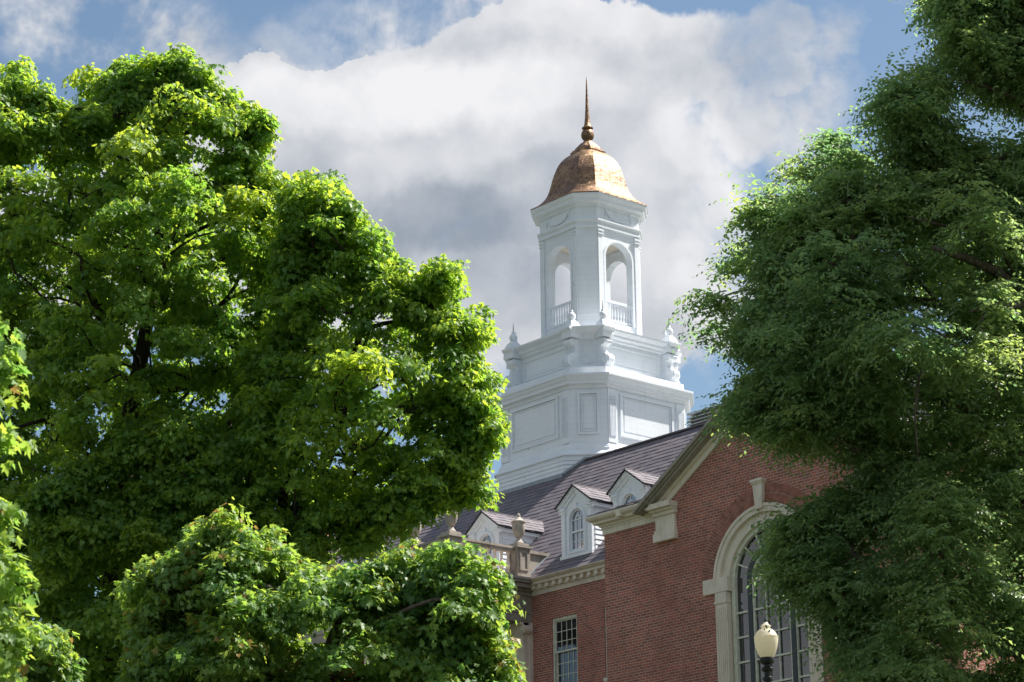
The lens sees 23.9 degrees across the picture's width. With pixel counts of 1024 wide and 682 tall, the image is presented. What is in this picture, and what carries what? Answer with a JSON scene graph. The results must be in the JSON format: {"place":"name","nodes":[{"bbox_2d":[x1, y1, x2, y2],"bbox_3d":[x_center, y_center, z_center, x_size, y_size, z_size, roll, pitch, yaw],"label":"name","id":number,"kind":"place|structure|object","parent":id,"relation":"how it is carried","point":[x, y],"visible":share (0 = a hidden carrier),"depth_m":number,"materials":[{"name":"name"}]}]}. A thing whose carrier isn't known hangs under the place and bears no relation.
{"place":"outdoors","nodes":[
{"label":"outdoors","id":0,"kind":"place"},
{"bbox_2d":[0,0,1023,627],"label":"sky","id":1,"kind":"structure","parent":0,"point":[450,121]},
{"bbox_3d":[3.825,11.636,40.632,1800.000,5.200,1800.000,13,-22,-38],"label":"ground","id":2,"kind":"structure","parent":0,"visible":0},
{"bbox_2d":[0,311,56,681],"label":"young tree","id":3,"kind":"object","parent":2,"relation":"on","point":[14,664],"visible":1,"depth_m":19.99,"materials":[{"name":"green plant"}]},
{"bbox_2d":[0,42,293,681],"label":"maple tree","id":4,"kind":"object","parent":2,"relation":"on","point":[83,531],"visible":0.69,"depth_m":44.47,"materials":[{"name":"green plant"}]},
{"bbox_2d":[2,497,528,681],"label":"maple tree","id":5,"kind":"object","parent":2,"relation":"on","point":[439,606],"visible":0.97,"depth_m":35.23,"materials":[{"name":"green plant"}]},
{"bbox_2d":[209,166,513,566],"bbox_3d":[-2.871,3.416,43.652,5.023,13.034,5.764,13,-22,-38],"label":"maple tree","id":6,"kind":"object","parent":2,"relation":"on","point":[319,229],"visible":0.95,"depth_m":43.35,"materials":[{"name":"green plant"}]},
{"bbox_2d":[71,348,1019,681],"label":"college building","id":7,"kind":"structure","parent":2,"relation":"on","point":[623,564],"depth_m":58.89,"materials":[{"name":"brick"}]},
{"bbox_2d":[553,614,577,681],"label":"window","id":8,"kind":"structure","parent":7,"relation":"in","point":[565,660],"depth_m":65.36,"materials":[{"name":"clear glass"}]},
{"bbox_2d":[494,77,693,492],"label":"bell tower","id":9,"kind":"structure","parent":7,"relation":"on","point":[589,377],"depth_m":76.99,"materials":[{"name":"white paint"}]},
{"bbox_2d":[603,607,606,680],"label":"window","id":10,"kind":"structure","parent":7,"relation":"in","point":[604,679],"depth_m":63.95,"materials":[{"name":"glass"}]},
{"bbox_2d":[731,523,810,681],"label":"arched window","id":11,"kind":"structure","parent":7,"relation":"in","point":[747,665],"depth_m":55.84,"materials":[{"name":"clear glass"}]},
{"bbox_2d":[754,616,777,681],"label":"street lamp","id":12,"kind":"object","parent":2,"relation":"on","point":[766,643],"visible":0.93,"depth_m":39.84,"materials":[{"name":"beige glass"}]},
{"bbox_2d":[662,0,1023,681],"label":"tree","id":13,"kind":"object","parent":2,"relation":"on","point":[820,378],"visible":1,"depth_m":32.30,"materials":[{"name":"green plant"}]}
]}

